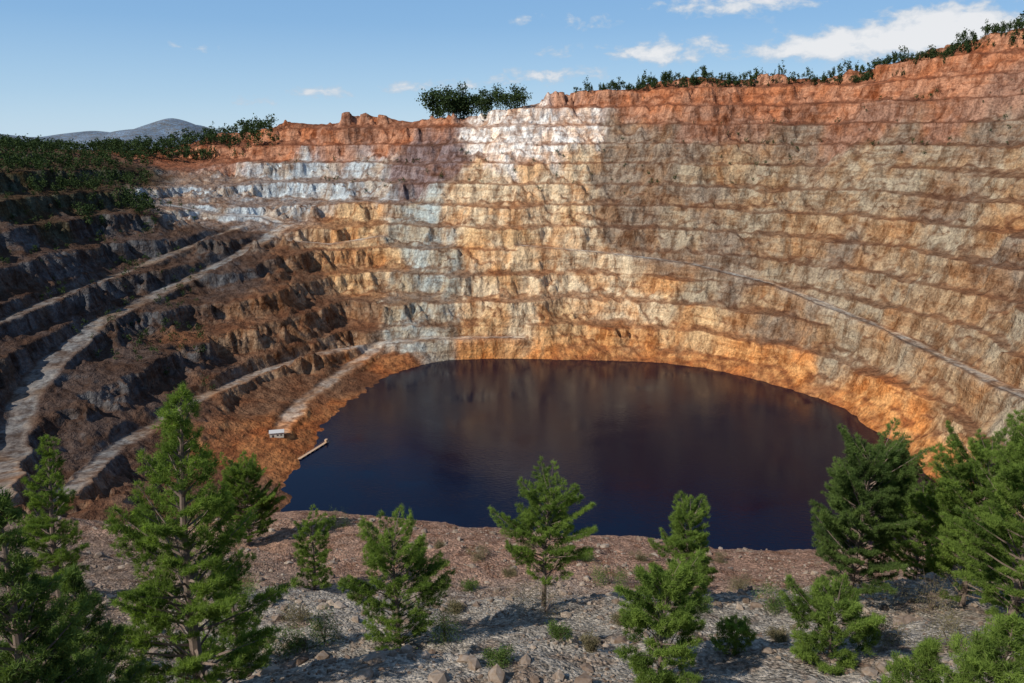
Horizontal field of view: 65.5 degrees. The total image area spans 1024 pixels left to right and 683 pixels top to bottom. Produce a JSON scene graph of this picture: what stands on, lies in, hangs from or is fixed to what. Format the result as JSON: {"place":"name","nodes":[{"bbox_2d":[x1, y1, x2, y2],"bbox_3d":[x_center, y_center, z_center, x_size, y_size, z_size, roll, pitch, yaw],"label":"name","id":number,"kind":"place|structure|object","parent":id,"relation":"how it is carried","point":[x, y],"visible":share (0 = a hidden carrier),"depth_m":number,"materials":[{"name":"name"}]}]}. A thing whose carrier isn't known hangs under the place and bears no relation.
{"place":"outdoors","nodes":[
{"label":"outdoors","id":0,"kind":"place"},
{"bbox_2d":[0,28,1023,682],"bbox_3d":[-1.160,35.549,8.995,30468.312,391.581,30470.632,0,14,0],"label":"ground","id":1,"kind":"structure","parent":0,"point":[852,270],"depth_m":717.66,"materials":[{"name":"brown stone"}]},
{"bbox_2d":[1,594,96,682],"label":"pine tree","id":2,"kind":"object","parent":1,"relation":"on","point":[52,664],"visible":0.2,"depth_m":24.10,"materials":[{"name":"green plant"}]},
{"bbox_2d":[13,434,89,597],"bbox_3d":[-37.110,14.312,63.477,5.403,14.764,7.403,-11,18,-37],"label":"pine tree","id":3,"kind":"object","parent":1,"relation":"on","point":[47,522],"visible":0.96,"depth_m":63.17,"materials":[{"name":"green plant"}]},
{"bbox_2d":[0,483,114,682],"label":"pine tree","id":4,"kind":"object","parent":1,"relation":"on","point":[10,576],"visible":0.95,"depth_m":23.10,"materials":[{"name":"green plant"}]},
{"bbox_2d":[47,562,149,682],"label":"pine tree","id":5,"kind":"object","parent":1,"relation":"on","point":[73,583],"visible":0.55,"depth_m":30.78,"materials":[{"name":"green plant"}]},
{"bbox_2d":[0,113,279,227],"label":"hillside forest","id":6,"kind":"object","parent":1,"relation":"on","point":[138,146],"visible":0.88,"depth_m":914.26,"materials":[{"name":"green plant"}]},
{"bbox_2d":[85,382,299,682],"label":"pine tree","id":7,"kind":"object","parent":1,"relation":"on","point":[158,617],"visible":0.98,"depth_m":37.42,"materials":[{"name":"green plant"}]},
{"bbox_2d":[209,563,267,668],"bbox_3d":[-17.766,17.776,51.014,3.974,8.018,2.833,-10,17,-34],"label":"pine tree","id":8,"kind":"object","parent":1,"relation":"on","point":[235,630],"visible":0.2,"depth_m":50.77,"materials":[{"name":"green plant"}]},
{"bbox_2d":[237,568,263,599],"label":"shrub","id":9,"kind":"object","parent":1,"relation":"on","point":[250,591],"visible":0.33,"depth_m":63.91,"materials":[{"name":"green plant"}]},
{"bbox_2d":[218,449,286,544],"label":"pine tree","id":10,"kind":"object","parent":1,"relation":"on","point":[237,485],"visible":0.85,"depth_m":107.19,"materials":[{"name":"green plant"}]},
{"bbox_2d":[270,433,283,437],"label":"walls","id":11,"kind":"structure","parent":1,"relation":"on","point":[276,436],"depth_m":531.61,"materials":[{"name":"beige paint"}]},
{"bbox_2d":[269,429,283,433],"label":"roof","id":12,"kind":"structure","parent":11,"relation":"on","point":[276,431],"depth_m":531.73,"materials":[{"name":"white metal"}]},
{"bbox_2d":[264,622,312,662],"bbox_3d":[-15.432,20.360,54.597,3.705,1.997,3.251,0,14,0],"label":"shrub","id":13,"kind":"object","parent":1,"relation":"on","point":[295,645],"visible":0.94,"depth_m":54.55,"materials":[{"name":"green plant"}]},
{"bbox_2d":[277,597,317,626],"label":"dry shrub","id":14,"kind":"object","parent":1,"relation":"on","point":[308,613],"visible":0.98,"depth_m":59.24,"materials":[{"name":"green plant"}]},
{"bbox_2d":[291,504,335,589],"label":"pine tree","id":15,"kind":"object","parent":1,"relation":"on","point":[303,550],"visible":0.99,"depth_m":77.80,"materials":[{"name":"green plant"}]},
{"bbox_2d":[304,603,344,650],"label":"shrub","id":16,"kind":"object","parent":1,"relation":"on","point":[318,627],"visible":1,"depth_m":55.54,"materials":[{"name":"green plant"}]},
{"bbox_2d":[316,506,352,529],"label":"shrub","id":17,"kind":"object","parent":1,"relation":"on","point":[344,517],"visible":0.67,"depth_m":114.20,"materials":[{"name":"green plant"}]},
{"bbox_2d":[349,591,363,601],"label":"dry shrub","id":18,"kind":"object","parent":1,"relation":"on","point":[356,597],"visible":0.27,"depth_m":65.03,"materials":[{"name":"plant"}]},
{"bbox_2d":[336,503,455,650],"bbox_3d":[-7.648,16.166,54.451,8.414,10.999,6.246,-9,17,-32],"label":"pine tree","id":19,"kind":"object","parent":1,"relation":"on","point":[417,560],"visible":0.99,"depth_m":53.94,"materials":[{"name":"green plant"}]},
{"bbox_2d":[434,538,445,549],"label":"dry shrub","id":20,"kind":"object","parent":1,"relation":"on","point":[439,545],"visible":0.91,"depth_m":97.08,"materials":[{"name":"brown plant"}]},
{"bbox_2d":[417,601,466,646],"bbox_3d":[-4.787,19.394,55.800,3.708,3.688,4.205,0,14,0],"label":"shrub","id":21,"kind":"object","parent":1,"relation":"on","point":[444,630],"visible":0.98,"depth_m":55.66,"materials":[{"name":"green plant"}]},
{"bbox_2d":[443,597,465,613],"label":"dry shrub","id":22,"kind":"object","parent":1,"relation":"on","point":[458,606],"visible":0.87,"depth_m":64.19,"materials":[{"name":"green plant"}]},
{"bbox_2d":[458,578,478,591],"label":"shrub","id":23,"kind":"object","parent":1,"relation":"on","point":[468,585],"visible":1,"depth_m":80.57,"materials":[{"name":"green plant"}]},
{"bbox_2d":[416,81,532,118],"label":"tall tree grove","id":24,"kind":"object","parent":1,"relation":"on","point":[457,103],"visible":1,"depth_m":968.41,"materials":[{"name":"green plant"}]},
{"bbox_2d":[463,540,490,561],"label":"dry shrub","id":25,"kind":"object","parent":1,"relation":"on","point":[479,555],"visible":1,"depth_m":89.79,"materials":[{"name":"brown plant"}]},
{"bbox_2d":[480,644,518,668],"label":"shrub","id":26,"kind":"object","parent":1,"relation":"on","point":[500,655],"visible":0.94,"depth_m":43.15,"materials":[{"name":"green plant"}]},
{"bbox_2d":[501,564,517,577],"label":"dry shrub","id":27,"kind":"object","parent":1,"relation":"on","point":[506,571],"visible":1,"depth_m":84.46,"materials":[{"name":"brown plant"}]},
{"bbox_2d":[0,516,1023,682],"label":"scree rocks","id":28,"kind":"object","parent":1,"relation":"on","point":[496,673],"visible":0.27,"depth_m":58.06,"materials":[{"name":"grey stone"}]},
{"bbox_2d":[0,79,1023,389],"bbox_3d":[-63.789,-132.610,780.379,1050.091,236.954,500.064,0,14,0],"label":"shrubs","id":29,"kind":"object","parent":1,"relation":"on","point":[122,259],"visible":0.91,"depth_m":708.26,"materials":[{"name":"green plant"}]},
{"bbox_2d":[524,539,536,547],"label":"dry shrub","id":30,"kind":"object","parent":1,"relation":"on","point":[531,546],"visible":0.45,"depth_m":96.11,"materials":[{"name":"brown plant"}]},
{"bbox_2d":[498,569,572,619],"bbox_3d":[1.829,20.204,63.270,6.731,3.230,5.486,7,16,27],"label":"dry shrub","id":31,"kind":"object","parent":1,"relation":"on","point":[544,601],"visible":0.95,"depth_m":63.44,"materials":[{"name":"plant"}]},
{"bbox_2d":[486,456,596,606],"bbox_3d":[2.768,15.815,62.353,6.393,12.974,8.926,-9,17,-33],"label":"pine tree","id":32,"kind":"object","parent":1,"relation":"on","point":[528,518],"visible":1,"depth_m":62.45,"materials":[{"name":"green plant"}]},
{"bbox_2d":[544,617,574,642],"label":"shrub","id":33,"kind":"object","parent":1,"relation":"on","point":[559,632],"visible":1,"depth_m":46.32,"materials":[{"name":"green plant"}]},
{"bbox_2d":[576,551,597,561],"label":"shrub","id":34,"kind":"object","parent":1,"relation":"on","point":[588,558],"visible":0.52,"depth_m":88.60,"materials":[{"name":"green plant"}]},
{"bbox_2d":[578,628,600,652],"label":"dry shrub","id":35,"kind":"object","parent":1,"relation":"on","point":[590,644],"visible":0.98,"depth_m":45.85,"materials":[{"name":"beige plant"}]},
{"bbox_2d":[588,560,631,586],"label":"shrub","id":36,"kind":"object","parent":1,"relation":"on","point":[607,577],"visible":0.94,"depth_m":79.69,"materials":[{"name":"green plant"}]},
{"bbox_2d":[608,612,623,625],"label":"dry shrub","id":37,"kind":"object","parent":1,"relation":"on","point":[615,619],"visible":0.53,"depth_m":59.17,"materials":[{"name":"beige plant"}]},
{"bbox_2d":[628,548,652,561],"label":"dry shrub","id":38,"kind":"object","parent":1,"relation":"on","point":[639,557],"visible":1,"depth_m":89.58,"materials":[{"name":"plant"}]},
{"bbox_2d":[612,546,711,682],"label":"pine tree","id":39,"kind":"object","parent":1,"relation":"on","point":[658,584],"visible":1,"depth_m":38.95,"materials":[{"name":"green plant"}]},
{"bbox_2d":[647,491,717,598],"bbox_3d":[14.135,17.172,63.751,5.237,9.809,6.496,-7,16,-27],"label":"pine tree","id":40,"kind":"object","parent":1,"relation":"on","point":[688,540],"visible":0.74,"depth_m":63.49,"materials":[{"name":"green plant"}]},
{"bbox_2d":[690,591,715,613],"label":"shrub","id":41,"kind":"object","parent":1,"relation":"on","point":[705,601],"visible":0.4,"depth_m":62.44,"materials":[{"name":"green plant"}]},
{"bbox_2d":[711,550,729,563],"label":"dry shrub","id":42,"kind":"object","parent":1,"relation":"on","point":[720,558],"visible":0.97,"depth_m":103.72,"materials":[{"name":"beige plant"}]},
{"bbox_2d":[708,612,758,656],"bbox_3d":[12.247,16.453,44.228,2.646,3.214,2.243,12,18,39],"label":"shrub","id":43,"kind":"object","parent":1,"relation":"on","point":[731,626],"visible":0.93,"depth_m":44.13,"materials":[{"name":"green plant"}]},
{"bbox_2d":[726,568,755,592],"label":"dry shrub","id":44,"kind":"object","parent":1,"relation":"on","point":[741,583],"visible":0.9,"depth_m":78.58,"materials":[{"name":"brown plant"}]},
{"bbox_2d":[749,579,789,615],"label":"shrub","id":45,"kind":"object","parent":1,"relation":"on","point":[773,603],"visible":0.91,"depth_m":63.51,"materials":[{"name":"green plant"}]},
{"bbox_2d":[763,622,798,642],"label":"dry shrub","id":46,"kind":"object","parent":1,"relation":"on","point":[779,634],"visible":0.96,"depth_m":47.66,"materials":[{"name":"brown plant"}]},
{"bbox_2d":[573,11,1023,97],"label":"ridge tree row","id":47,"kind":"object","parent":1,"relation":"on","point":[1003,27],"visible":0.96,"depth_m":867.44,"materials":[{"name":"green plant"}]},
{"bbox_2d":[798,585,816,600],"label":"shrub","id":48,"kind":"object","parent":1,"relation":"on","point":[807,593],"visible":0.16,"depth_m":65.89,"materials":[{"name":"green plant"}]},
{"bbox_2d":[776,571,886,675],"bbox_3d":[17.298,15.303,42.790,6.114,5.322,5.155,0,14,0],"label":"pine tree","id":49,"kind":"object","parent":1,"relation":"on","point":[848,602],"visible":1,"depth_m":42.76,"materials":[{"name":"green plant"}]},
{"bbox_2d":[757,544,945,622],"bbox_3d":[26.585,18.607,62.172,15.661,5.023,9.734,-9,17,-32],"label":"dry shrub","id":50,"kind":"object","parent":1,"relation":"on","point":[854,582],"visible":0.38,"depth_m":62.04,"materials":[{"name":"plant"}]},
{"bbox_2d":[808,417,933,595],"bbox_3d":[27.094,13.584,62.376,9.473,15.330,11.237,0,14,0],"label":"pine tree","id":51,"kind":"object","parent":1,"relation":"on","point":[880,470],"visible":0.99,"depth_m":59.91,"materials":[{"name":"green plant"}]},
{"bbox_2d":[861,610,916,652],"bbox_3d":[21.228,16.535,45.711,3.853,2.177,4.436,-5,15,-18],"label":"dry shrub","id":52,"kind":"object","parent":1,"relation":"on","point":[882,633],"visible":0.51,"depth_m":45.52,"materials":[{"name":"brown plant"}]},
{"bbox_2d":[868,635,944,682],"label":"pine tree","id":53,"kind":"object","parent":1,"relation":"on","point":[926,657],"visible":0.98,"depth_m":33.29,"materials":[{"name":"green plant"}]},
{"bbox_2d":[873,476,964,580],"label":"pine tree","id":54,"kind":"object","parent":1,"relation":"on","point":[918,549],"visible":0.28,"depth_m":75.20,"materials":[{"name":"green plant"}]},
{"bbox_2d":[887,564,979,617],"bbox_3d":[32.671,18.742,60.873,8.180,5.101,6.002,-8,16,-28],"label":"dry shrub","id":55,"kind":"object","parent":1,"relation":"on","point":[932,604],"visible":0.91,"depth_m":60.82,"materials":[{"name":"green plant"}]},
{"bbox_2d":[917,602,986,654],"bbox_3d":[24.302,15.876,43.347,4.255,2.160,3.831,-13,19,-42],"label":"dry shrub","id":56,"kind":"object","parent":1,"relation":"on","point":[947,622],"visible":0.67,"depth_m":43.58,"materials":[{"name":"plant"}]},
{"bbox_2d":[902,409,1023,615],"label":"pine tree","id":57,"kind":"object","parent":1,"relation":"on","point":[961,478],"visible":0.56,"depth_m":60.73,"materials":[{"name":"green plant"}]},
{"bbox_2d":[933,608,1023,682],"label":"pine tree","id":58,"kind":"object","parent":1,"relation":"on","point":[1009,630],"visible":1,"depth_m":30.18,"materials":[{"name":"green plant"}]},
{"bbox_2d":[939,406,1023,622],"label":"pine tree","id":59,"kind":"object","parent":1,"relation":"on","point":[1012,467],"visible":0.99,"depth_m":50.23,"materials":[{"name":"green plant"}]},
{"bbox_2d":[979,541,1022,562],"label":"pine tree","id":60,"kind":"object","parent":1,"relation":"on","point":[1013,550],"visible":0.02,"depth_m":82.31,"materials":[{"name":"green plant"}]},
{"bbox_2d":[0,0,1023,136],"label":"sky","id":61,"kind":"structure","parent":0,"point":[67,66],"materials":[{"name":"blue"}]},
{"bbox_2d":[280,359,936,550],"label":"water","id":62,"kind":"structure","parent":0,"point":[631,448],"depth_m":534.28,"materials":[{"name":"blue liquid"}]},
{"bbox_2d":[298,439,328,459],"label":"floating pontoon","id":63,"kind":"object","parent":62,"relation":"on","point":[315,448],"visible":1,"depth_m":528.56,"materials":[{"name":"beige wood"}]}
]}

